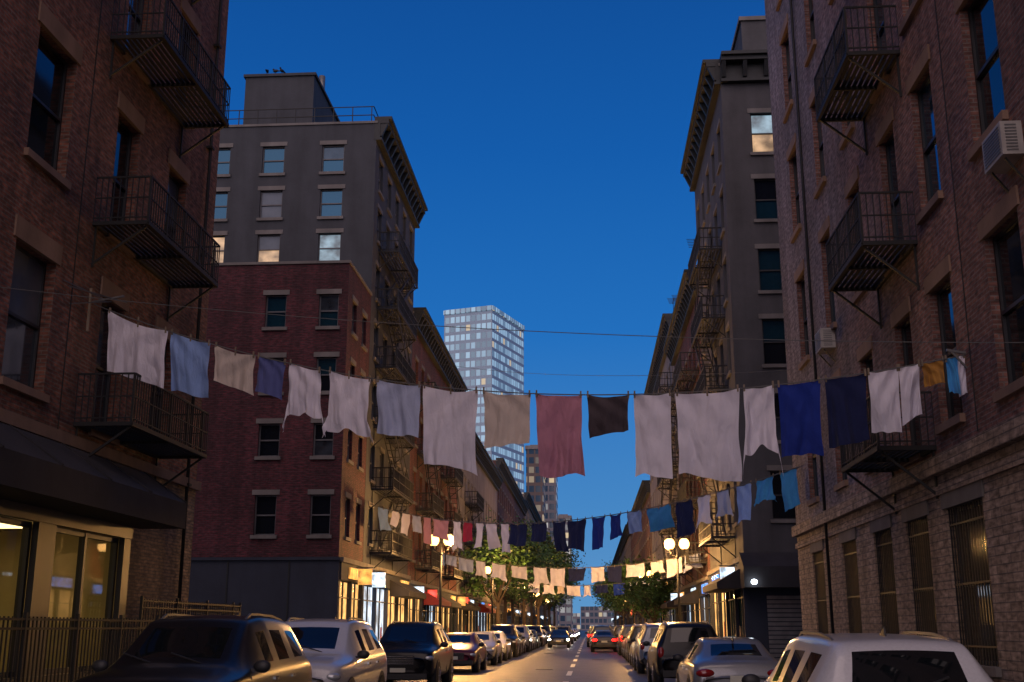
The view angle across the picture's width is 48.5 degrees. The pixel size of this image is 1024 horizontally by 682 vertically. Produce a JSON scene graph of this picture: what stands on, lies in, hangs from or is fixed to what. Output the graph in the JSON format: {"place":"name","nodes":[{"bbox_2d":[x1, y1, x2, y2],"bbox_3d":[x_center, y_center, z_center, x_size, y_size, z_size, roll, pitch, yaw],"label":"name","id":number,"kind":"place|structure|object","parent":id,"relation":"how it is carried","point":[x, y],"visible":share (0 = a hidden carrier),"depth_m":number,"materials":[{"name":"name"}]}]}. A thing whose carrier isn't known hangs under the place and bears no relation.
{"place":"outdoors","nodes":[
{"label":"outdoors","id":0,"kind":"place"},
{"bbox_2d":[443,305,524,493],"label":"glass office tower","id":1,"kind":"structure","parent":0,"point":[489,350],"depth_m":314.03,"materials":[{"name":"glass"}]},
{"bbox_2d":[222,0,764,627],"label":"sky","id":2,"kind":"structure","parent":0,"point":[544,141],"materials":[{"name":"blue"}]},
{"bbox_2d":[525,445,545,521],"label":"brick tower","id":3,"kind":"structure","parent":0,"point":[535,485],"depth_m":380.76,"materials":[{"name":"grey paint"}]},
{"bbox_2d":[396,630,675,681],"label":"road","id":4,"kind":"structure","parent":0,"point":[612,666],"depth_m":45.45,"materials":[{"name":"asphalt"}]},
{"bbox_2d":[73,611,311,681],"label":"parked car","id":5,"kind":"object","parent":4,"relation":"on","point":[251,647],"visible":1,"depth_m":14.00,"materials":[{"name":"paint"}]},
{"bbox_2d":[285,615,386,681],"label":"parked car","id":6,"kind":"object","parent":4,"relation":"on","point":[342,650],"visible":0.59,"depth_m":20.05,"materials":[{"name":"paint"}]},
{"bbox_2d":[379,620,453,681],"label":"parked car","id":7,"kind":"object","parent":4,"relation":"on","point":[419,650],"visible":0.77,"depth_m":30.52,"materials":[{"name":"paint"}]},
{"bbox_2d":[446,631,486,671],"bbox_3d":[-2.003,11.847,43.258,2.040,1.525,4.660,-1,-14,4],"label":"parked car","id":8,"kind":"object","parent":4,"relation":"on","point":[469,649],"visible":0.56,"depth_m":41.95,"materials":[{"name":"paint"}]},
{"bbox_2d":[471,631,502,664],"bbox_3d":[-1.458,13.847,51.191,2.040,1.525,4.660,-1,-14,4],"label":"parked car","id":9,"kind":"object","parent":4,"relation":"on","point":[491,641],"visible":0.48,"depth_m":50.36,"materials":[{"name":"paint"}]},
{"bbox_2d":[484,631,511,660],"bbox_3d":[-1.042,15.506,57.773,2.040,1.525,4.660,-1,-14,4],"label":"parked car","id":10,"kind":"object","parent":4,"relation":"on","point":[502,637],"visible":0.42,"depth_m":57.11,"materials":[{"name":"paint"}]},
{"bbox_2d":[489,623,521,656],"bbox_3d":[-0.528,17.033,64.595,2.240,1.900,4.775,-1,-14,4],"label":"parked car","id":11,"kind":"object","parent":4,"relation":"on","point":[512,634],"visible":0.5,"depth_m":64.01,"materials":[{"name":"paint"}]},
{"bbox_2d":[515,625,532,651],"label":"parked car","id":12,"kind":"object","parent":4,"relation":"on","point":[525,632],"visible":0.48,"depth_m":76.31,"materials":[{"name":"paint"}]},
{"bbox_2d":[547,630,571,647],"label":"driving car","id":13,"kind":"object","parent":4,"relation":"on","point":[558,637],"visible":1,"depth_m":91.01,"materials":[{"name":"paint"}]},
{"bbox_2d":[589,630,617,651],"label":"driving car","id":14,"kind":"object","parent":4,"relation":"on","point":[604,639],"visible":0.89,"depth_m":75.02,"materials":[{"name":"paint"}]},
{"bbox_2d":[615,624,631,654],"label":"parked car","id":15,"kind":"object","parent":4,"relation":"on","point":[625,629],"visible":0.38,"depth_m":66.50,"materials":[{"name":"paint"}]},
{"bbox_2d":[622,623,642,661],"bbox_3d":[6.490,14.607,54.974,2.240,1.900,4.775,-1,-14,4],"label":"parked car","id":16,"kind":"object","parent":4,"relation":"on","point":[635,630],"visible":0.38,"depth_m":53.27,"materials":[{"name":"paint"}]},
{"bbox_2d":[630,621,662,673],"bbox_3d":[5.541,11.389,42.208,2.240,1.900,4.775,-1,-14,4],"label":"parked car","id":17,"kind":"object","parent":4,"relation":"on","point":[648,631],"visible":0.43,"depth_m":40.36,"materials":[{"name":"paint"}]},
{"bbox_2d":[643,620,717,681],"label":"parked car","id":18,"kind":"object","parent":4,"relation":"on","point":[671,640],"visible":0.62,"depth_m":30.20,"materials":[{"name":"paint"}]},
{"bbox_2d":[673,635,778,681],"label":"parked car","id":19,"kind":"object","parent":4,"relation":"on","point":[721,659],"visible":0.83,"depth_m":21.32,"materials":[{"name":"paint"}]},
{"bbox_2d":[741,626,993,681],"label":"parked car","id":20,"kind":"object","parent":4,"relation":"on","point":[882,656],"visible":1,"depth_m":10.46,"materials":[{"name":"paint"}]},
{"bbox_2d":[546,477,558,626],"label":"concrete tower","id":21,"kind":"structure","parent":0,"point":[551,499],"depth_m":417.97,"materials":[{"name":"grey paint"}]},
{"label":"sidewalk","id":22,"kind":"structure","parent":0,"visible":0},
{"bbox_2d":[0,612,159,681],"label":"iron fence","id":23,"kind":"object","parent":22,"relation":"on","point":[76,629],"visible":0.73,"depth_m":18.58,"materials":[{"name":"metal"}]},
{"bbox_2d":[137,596,240,637],"bbox_3d":[-9.381,7.336,27.423,3.539,2.120,7.056,-1,-14,4],"label":"iron fence","id":24,"kind":"object","parent":22,"relation":"on","point":[207,605],"visible":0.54,"depth_m":26.64,"materials":[{"name":"metal"}]},
{"bbox_2d":[431,532,452,624],"bbox_3d":[-3.373,11.982,53.539,1.240,5.880,0.507,-1,-14,4],"label":"street lamp","id":25,"kind":"object","parent":22,"relation":"on","point":[447,543],"visible":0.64,"depth_m":53.91,"materials":[{"name":"black metal"}]},
{"bbox_2d":[458,516,546,624],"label":"street tree","id":26,"kind":"object","parent":22,"relation":"on","point":[509,559],"visible":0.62,"depth_m":86.94,"materials":[{"name":"green plant"}]},
{"bbox_2d":[472,510,556,624],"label":"street tree","id":27,"kind":"object","parent":22,"relation":"on","point":[534,563],"visible":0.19,"depth_m":96.69,"materials":[{"name":"green plant"}]},
{"bbox_2d":[487,520,563,624],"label":"street tree","id":28,"kind":"object","parent":22,"relation":"on","point":[513,603],"visible":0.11,"depth_m":107.36,"materials":[{"name":"green plant"}]},
{"bbox_2d":[495,529,568,624],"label":"street tree","id":29,"kind":"object","parent":22,"relation":"on","point":[524,611],"visible":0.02,"depth_m":120.83,"materials":[{"name":"green plant"}]},
{"bbox_2d":[515,542,577,625],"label":"street tree","id":30,"kind":"object","parent":22,"relation":"on","point":[558,597],"visible":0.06,"depth_m":151.89,"materials":[{"name":"green plant"}]},
{"bbox_2d":[515,527,578,624],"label":"street tree","id":31,"kind":"object","parent":22,"relation":"on","point":[567,566],"visible":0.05,"depth_m":134.41,"materials":[{"name":"green plant"}]},
{"bbox_2d":[536,542,585,625],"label":"street tree","id":32,"kind":"object","parent":22,"relation":"on","point":[544,610],"visible":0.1,"depth_m":171.13,"materials":[{"name":"green plant"}]},
{"bbox_2d":[545,574,580,625],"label":"street tree","id":33,"kind":"object","parent":22,"relation":"on","point":[549,608],"visible":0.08,"depth_m":194.40,"materials":[{"name":"green plant"}]},
{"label":"sidewalk","id":34,"kind":"structure","parent":0,"visible":0},
{"bbox_2d":[592,577,625,624],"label":"street tree","id":35,"kind":"object","parent":34,"relation":"on","point":[611,609],"visible":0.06,"depth_m":155.19,"materials":[{"name":"green plant"}]},
{"bbox_2d":[595,555,638,624],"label":"street tree","id":36,"kind":"object","parent":34,"relation":"on","point":[610,600],"visible":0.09,"depth_m":137.43,"materials":[{"name":"green plant"}]},
{"bbox_2d":[601,554,663,623],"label":"street tree","id":37,"kind":"object","parent":34,"relation":"on","point":[648,567],"visible":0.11,"depth_m":94.59,"materials":[{"name":"green plant"}]},
{"bbox_2d":[618,570,675,622],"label":"street tree","id":38,"kind":"object","parent":34,"relation":"on","point":[658,597],"visible":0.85,"depth_m":82.72,"materials":[{"name":"green plant"}]},
{"bbox_2d":[664,536,688,621],"bbox_3d":[8.221,12.602,56.000,1.240,5.880,0.507,-1,-14,4],"label":"street lamp","id":39,"kind":"object","parent":34,"relation":"on","point":[669,543],"visible":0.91,"depth_m":56.40,"materials":[{"name":"glass"}]},
{"label":"ground","id":40,"kind":"structure","parent":0,"visible":0},
{"bbox_2d":[0,0,228,681],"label":"walls","id":41,"kind":"structure","parent":40,"relation":"on","point":[47,213],"depth_m":23.18,"materials":[{"name":"red brick"}]},
{"bbox_2d":[0,516,118,678],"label":"lobby room","id":42,"kind":"object","parent":41,"relation":"attached to","point":[94,593],"visible":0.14,"depth_m":25.16,"materials":[{"name":"beige"}]},
{"bbox_2d":[0,422,186,528],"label":"awning","id":43,"kind":"object","parent":41,"relation":"attached to","point":[39,471],"visible":1,"depth_m":20.43,"materials":[{"name":"fabric"}]},
{"bbox_2d":[0,0,189,678],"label":"windows","id":44,"kind":"structure","parent":41,"relation":"attached to","point":[23,325],"depth_m":21.77,"materials":[{"name":"black glass"}]},
{"bbox_2d":[63,280,126,331],"bbox_3d":[-8.414,-0.699,22.591,0.647,0.900,1.772,-8,-16,29],"label":"clothesline bracket","id":45,"kind":"object","parent":41,"relation":"attached to","point":[91,292],"visible":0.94,"depth_m":22.81,"materials":[{"name":"metal"}]},
{"bbox_2d":[73,0,230,485],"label":"fire escape","id":46,"kind":"object","parent":41,"relation":"attached to","point":[134,435],"visible":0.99,"depth_m":25.05,"materials":[{"name":"black metal"}]},
{"bbox_2d":[1,287,1023,342],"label":"overhead wire","id":47,"kind":"object","parent":41,"relation":"attached to","point":[533,331],"visible":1,"depth_m":17.41,"materials":[{"name":"black metal"}]},
{"bbox_2d":[188,557,340,621],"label":"ground floor panels","id":48,"kind":"object","parent":40,"relation":"on","point":[284,589],"visible":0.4,"depth_m":45.33,"materials":[{"name":"metal"}]},
{"bbox_2d":[191,260,372,618],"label":"walls","id":49,"kind":"structure","parent":40,"relation":"on","point":[236,474],"depth_m":47.28,"materials":[{"name":"red brick"}]},
{"bbox_2d":[254,295,372,619],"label":"windows","id":50,"kind":"structure","parent":49,"relation":"attached to","point":[265,505],"depth_m":47.07,"materials":[{"name":"grey"}]},
{"bbox_2d":[213,116,427,633],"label":"walls","id":51,"kind":"structure","parent":40,"relation":"on","point":[301,182],"depth_m":55.19,"materials":[{"name":"grey paint"}]},
{"bbox_2d":[226,72,378,124],"bbox_3d":[-14.038,-11.518,62.716,15.338,6.600,12.120,-1,-14,4],"label":"roof bulkhead","id":52,"kind":"object","parent":51,"relation":"on","point":[274,98],"visible":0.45,"depth_m":59.93,"materials":[{"name":"grey paint"}]},
{"bbox_2d":[212,145,409,640],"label":"windows","id":53,"kind":"structure","parent":51,"relation":"attached to","point":[329,247],"depth_m":54.99,"materials":[{"name":"grey glass"}]},
{"bbox_2d":[369,231,417,575],"bbox_3d":[-5.805,3.351,56.708,1.047,16.427,6.262,-1,-14,4],"label":"fire escape","id":54,"kind":"object","parent":51,"relation":"attached to","point":[401,550],"visible":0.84,"depth_m":56.16,"materials":[{"name":"black metal"}]},
{"bbox_2d":[371,465,799,552],"bbox_3d":[0.963,6.525,42.399,0.432,2.951,24.446,11,-18,-36],"label":"clothesline with laundry","id":55,"kind":"object","parent":51,"relation":"hanging from","point":[660,518],"visible":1,"depth_m":39.46,"materials":[{"name":"blue fabric"}]},
{"bbox_2d":[407,307,467,632],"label":"walls","id":56,"kind":"structure","parent":40,"relation":"on","point":[429,346],"depth_m":71.02,"materials":[{"name":"red brick"}]},
{"bbox_2d":[414,382,444,583],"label":"fire escape","id":57,"kind":"object","parent":56,"relation":"attached to","point":[437,506],"visible":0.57,"depth_m":67.67,"materials":[{"name":"black metal"}]},
{"bbox_2d":[408,362,465,632],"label":"windows","id":58,"kind":"structure","parent":56,"relation":"attached to","point":[461,600],"depth_m":69.55,"materials":[{"name":"yellow"}]},
{"bbox_2d":[439,465,463,589],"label":"fire escape","id":59,"kind":"object","parent":56,"relation":"attached to","point":[456,481],"visible":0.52,"depth_m":78.82,"materials":[{"name":"black metal"}]},
{"bbox_2d":[427,549,702,586],"bbox_3d":[2.492,12.870,65.147,18.588,2.543,0.402,-9,-17,32],"label":"clothesline with laundry","id":60,"kind":"object","parent":56,"relation":"hanging from","point":[558,575],"visible":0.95,"depth_m":64.54,"materials":[{"name":"white fabric"}]},
{"bbox_2d":[421,360,783,375],"bbox_3d":[1.418,1.003,51.328,0.014,8.064,35.870,6,-15,-22],"label":"overhead wire","id":61,"kind":"object","parent":56,"relation":"attached to","point":[625,375],"visible":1,"depth_m":43.56,"materials":[{"name":"black metal"}]},
{"bbox_2d":[456,432,503,631],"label":"walls","id":62,"kind":"structure","parent":40,"relation":"on","point":[487,482],"depth_m":101.54,"materials":[{"name":"brick"}]},
{"bbox_2d":[464,491,483,595],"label":"fire escape","id":63,"kind":"object","parent":62,"relation":"attached to","point":[479,504],"visible":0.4,"depth_m":93.45,"materials":[{"name":"black metal"}]},
{"bbox_2d":[470,574,660,596],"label":"clothesline with laundry","id":64,"kind":"object","parent":63,"relation":"hanging from","point":[573,590],"visible":0.53,"depth_m":87.71,"materials":[{"name":"beige fabric"}]},
{"bbox_2d":[457,489,493,631],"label":"windows","id":65,"kind":"structure","parent":62,"relation":"attached to","point":[467,600],"depth_m":93.72,"materials":[{"name":"yellow"}]},
{"bbox_2d":[492,458,529,624],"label":"brick row building","id":66,"kind":"structure","parent":40,"relation":"on","point":[511,503],"depth_m":141.39,"materials":[{"name":"brick"}]},
{"bbox_2d":[522,492,551,625],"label":"tan row building","id":67,"kind":"structure","parent":40,"relation":"on","point":[532,513],"depth_m":199.82,"materials":[{"name":"brick"}]},
{"bbox_2d":[558,514,572,628],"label":"concrete tower","id":68,"kind":"structure","parent":40,"relation":"on","point":[565,615],"depth_m":457.42,"materials":[{"name":"grey paint"}]},
{"bbox_2d":[573,606,613,629],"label":"distant buildings","id":69,"kind":"structure","parent":40,"relation":"on","point":[592,615],"depth_m":620.32,"materials":[{"name":"concrete"}]},
{"bbox_2d":[611,524,631,625],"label":"tan row building","id":70,"kind":"structure","parent":40,"relation":"on","point":[624,548],"depth_m":194.58,"materials":[{"name":"brick"}]},
{"bbox_2d":[625,480,652,624],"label":"brick row building","id":71,"kind":"structure","parent":40,"relation":"on","point":[641,544],"depth_m":125.94,"materials":[{"name":"brick"}]},
{"bbox_2d":[644,313,682,622],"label":"walls","id":72,"kind":"structure","parent":40,"relation":"on","point":[660,361],"depth_m":89.99,"materials":[{"name":"brick"}]},
{"bbox_2d":[654,372,679,586],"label":"fire escape","id":73,"kind":"object","parent":72,"relation":"attached to","point":[659,389],"visible":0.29,"depth_m":81.34,"materials":[{"name":"black metal"}]},
{"bbox_2d":[663,269,711,625],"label":"walls","id":74,"kind":"structure","parent":40,"relation":"on","point":[681,321],"depth_m":66.81,"materials":[{"name":"red brick"}]},
{"bbox_2d":[667,386,692,585],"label":"fire escape","id":75,"kind":"object","parent":74,"relation":"attached to","point":[673,408],"visible":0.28,"depth_m":71.36,"materials":[{"name":"black metal"}]},
{"bbox_2d":[673,352,707,580],"bbox_3d":[9.903,7.202,63.394,1.047,12.227,5.562,-1,-14,4],"label":"fire escape","id":76,"kind":"object","parent":74,"relation":"attached to","point":[682,490],"visible":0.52,"depth_m":62.79,"materials":[{"name":"black metal"}]},
{"bbox_2d":[680,583,710,624],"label":"windows","id":77,"kind":"structure","parent":74,"relation":"attached to","point":[692,589],"depth_m":65.30,"materials":[{"name":"yellow glass"}]},
{"bbox_2d":[680,49,797,636],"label":"walls","id":78,"kind":"structure","parent":40,"relation":"on","point":[732,92],"depth_m":49.47,"materials":[{"name":"grey brick"}]},
{"bbox_2d":[688,227,735,564],"bbox_3d":[9.108,2.675,52.187,1.047,14.727,5.562,-1,-14,4],"label":"fire escape","id":79,"kind":"object","parent":78,"relation":"attached to","point":[706,534],"visible":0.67,"depth_m":51.92,"materials":[{"name":"black metal"}]},
{"bbox_2d":[712,114,795,636],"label":"windows","id":80,"kind":"structure","parent":78,"relation":"attached to","point":[774,351],"depth_m":48.46,"materials":[{"name":"black glass"}]},
{"bbox_2d":[731,16,802,660],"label":"ground floor and roof bulkhead","id":81,"kind":"structure","parent":40,"relation":"on","point":[770,583],"depth_m":44.68,"materials":[{"name":"stone"}]},
{"bbox_2d":[764,0,1023,681],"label":"walls","id":82,"kind":"structure","parent":40,"relation":"on","point":[968,212],"depth_m":21.57,"materials":[{"name":"brick"}]},
{"bbox_2d":[94,304,965,394],"bbox_3d":[-0.565,-0.076,20.833,16.518,2.483,0.018,-4,-15,15],"label":"clothesline","id":83,"kind":"object","parent":82,"relation":"attached to","point":[543,393],"visible":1,"depth_m":20.25,"materials":[{"name":"grey fabric"}]},
{"bbox_2d":[107,307,167,388],"bbox_3d":[-7.511,0.136,22.792,1.420,1.736,0.242,-4,-15,15],"label":"white bedsheet","id":84,"kind":"object","parent":83,"relation":"hanging from","point":[137,348],"visible":0.99,"depth_m":22.73,"materials":[{"name":"fabric"}]},
{"bbox_2d":[170,329,209,397],"bbox_3d":[-6.337,0.431,22.383,0.944,1.420,0.270,-5,-15,19],"label":"blue towel","id":85,"kind":"object","parent":83,"relation":"hanging from","point":[189,365],"visible":1,"depth_m":22.35,"materials":[{"name":"fabric"}]},
{"bbox_2d":[214,342,254,395],"bbox_3d":[-5.392,0.534,22.031,0.892,1.113,0.128,-4,-15,17],"label":"cream towel","id":86,"kind":"object","parent":83,"relation":"hanging from","point":[233,369],"visible":1,"depth_m":22.04,"materials":[{"name":"fabric"}]},
{"bbox_2d":[255,352,285,399],"bbox_3d":[-4.635,0.669,21.716,0.579,0.967,0.188,-3,-15,13],"label":"blue cloth","id":87,"kind":"object","parent":83,"relation":"hanging from","point":[270,375],"visible":1,"depth_m":21.73,"materials":[{"name":"fabric"}]},
{"bbox_2d":[282,359,324,434],"bbox_3d":[-3.915,1.079,21.522,0.856,1.542,0.200,-3,-15,13],"label":"white shirt","id":88,"kind":"object","parent":83,"relation":"hanging from","point":[304,395],"visible":1,"depth_m":21.53,"materials":[{"name":"fabric"}]},
{"bbox_2d":[322,367,373,443],"bbox_3d":[-3.056,1.227,21.243,1.062,1.537,0.189,-4,-15,15],"label":"white shirt","id":89,"kind":"object","parent":83,"relation":"hanging from","point":[348,401],"visible":1,"depth_m":21.23,"materials":[{"name":"fabric"}]},
{"bbox_2d":[377,376,419,437],"bbox_3d":[-2.106,1.209,20.924,0.875,1.211,0.138,-4,-15,17],"label":"grey towel","id":90,"kind":"object","parent":83,"relation":"hanging from","point":[398,409],"visible":1,"depth_m":20.93,"materials":[{"name":"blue fabric"}]},
{"bbox_2d":[423,382,477,475],"bbox_3d":[-1.118,1.583,20.614,1.075,1.755,0.163,-4,-15,17],"label":"white bedsheet","id":91,"kind":"object","parent":83,"relation":"hanging from","point":[449,421],"visible":1,"depth_m":20.60,"materials":[{"name":"fabric"}]},
{"bbox_2d":[482,387,530,447],"bbox_3d":[-0.099,1.356,20.326,0.905,1.126,0.181,-4,-15,17],"label":"cream pillowcase","id":92,"kind":"object","parent":83,"relation":"hanging from","point":[506,419],"visible":1,"depth_m":20.32,"materials":[{"name":"fabric"}]},
{"bbox_2d":[535,390,584,477],"bbox_3d":[0.849,1.630,20.091,0.868,1.569,0.201,-4,-15,16],"label":"rose towel","id":93,"kind":"object","parent":83,"relation":"hanging from","point":[559,430],"visible":1,"depth_m":20.05,"materials":[{"name":"fabric"}]},
{"bbox_2d":[587,391,628,438],"bbox_3d":[1.699,1.274,19.921,0.759,0.821,0.190,-4,-15,16],"label":"dark cloth","id":94,"kind":"object","parent":83,"relation":"hanging from","point":[607,415],"visible":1,"depth_m":19.91,"materials":[{"name":"brown fabric"}]},
{"bbox_2d":[634,389,672,478],"bbox_3d":[2.438,1.609,19.590,0.661,1.566,0.088,-4,-15,16],"label":"white bedsheet","id":95,"kind":"object","parent":83,"relation":"hanging from","point":[652,417],"visible":1,"depth_m":19.58,"materials":[{"name":"fabric"}]},
{"bbox_2d":[675,384,741,481],"bbox_3d":[3.373,1.591,19.405,1.107,1.632,0.215,-4,-15,16],"label":"white bedsheet","id":96,"kind":"object","parent":83,"relation":"hanging from","point":[708,435],"visible":1,"depth_m":19.36,"materials":[{"name":"fabric"}]},
{"bbox_2d":[743,381,782,471],"bbox_3d":[4.179,1.490,19.085,0.663,1.658,0.174,-4,-15,16],"label":"white shirt","id":97,"kind":"object","parent":83,"relation":"hanging from","point":[760,420],"visible":1,"depth_m":19.18,"materials":[{"name":"fabric"}]},
{"bbox_2d":[777,376,823,456],"bbox_3d":[4.852,1.272,19.064,0.710,1.342,0.207,-4,-15,14],"label":"blue towel","id":98,"kind":"object","parent":83,"relation":"hanging from","point":[800,417],"visible":1,"depth_m":19.05,"materials":[{"name":"fabric"}]},
{"bbox_2d":[824,369,869,447],"bbox_3d":[5.575,1.122,18.858,0.681,1.296,0.150,-6,-15,22],"label":"navy towel","id":99,"kind":"object","parent":83,"relation":"hanging from","point":[847,410],"visible":1,"depth_m":18.86,"materials":[{"name":"fabric"}]},
{"bbox_2d":[867,364,901,432],"bbox_3d":[6.164,0.964,18.815,0.502,1.132,0.254,-2,-14,7],"label":"white towel","id":100,"kind":"object","parent":83,"relation":"hanging from","point":[885,401],"visible":1,"depth_m":18.76,"materials":[{"name":"fabric"}]},
{"bbox_2d":[898,359,921,425],"bbox_3d":[6.575,0.852,18.715,0.359,1.056,0.228,-5,-15,20],"label":"white towel","id":101,"kind":"object","parent":83,"relation":"hanging from","point":[910,393],"visible":1,"depth_m":18.70,"materials":[{"name":"fabric"}]},
{"bbox_2d":[920,356,944,386],"bbox_3d":[6.918,0.504,18.651,0.357,0.522,0.157,-5,-15,21],"label":"ochre cloth","id":102,"kind":"object","parent":83,"relation":"hanging from","point":[933,372],"visible":1,"depth_m":18.64,"materials":[{"name":"fabric"}]},
{"bbox_2d":[944,353,960,394],"bbox_3d":[7.169,0.535,18.503,0.219,0.725,0.179,-9,-17,32],"label":"blue cloth","id":103,"kind":"object","parent":83,"relation":"hanging from","point":[952,375],"visible":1,"depth_m":18.53,"materials":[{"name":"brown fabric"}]},
{"bbox_2d":[955,353,967,396],"bbox_3d":[7.342,0.538,18.578,0.151,0.731,0.199,-1,-14,4],"label":"white cloth","id":104,"kind":"object","parent":83,"relation":"hanging from","point":[962,377],"visible":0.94,"depth_m":18.53,"materials":[{"name":"fabric"}]},
{"bbox_2d":[814,328,835,366],"bbox_3d":[7.923,0.180,28.532,0.462,0.860,0.766,-1,-14,4],"label":"air conditioner","id":105,"kind":"object","parent":82,"relation":"attached to","point":[825,347],"visible":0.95,"depth_m":28.25,"materials":[{"name":"metal"}]},
{"bbox_2d":[814,5,938,513],"bbox_3d":[7.138,-3.413,23.110,1.044,13.518,3.060,-1,-14,4],"label":"fire escape","id":106,"kind":"object","parent":82,"relation":"attached to","point":[879,458],"visible":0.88,"depth_m":22.52,"materials":[{"name":"black metal"}]},
{"bbox_2d":[785,0,1023,665],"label":"windows","id":107,"kind":"structure","parent":82,"relation":"attached to","point":[979,630],"depth_m":19.61,"materials":[{"name":"black glass"}]},
{"bbox_2d":[982,120,1023,192],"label":"air conditioner","id":108,"kind":"object","parent":82,"relation":"attached to","point":[1003,147],"visible":1,"depth_m":16.08,"materials":[{"name":"metal"}]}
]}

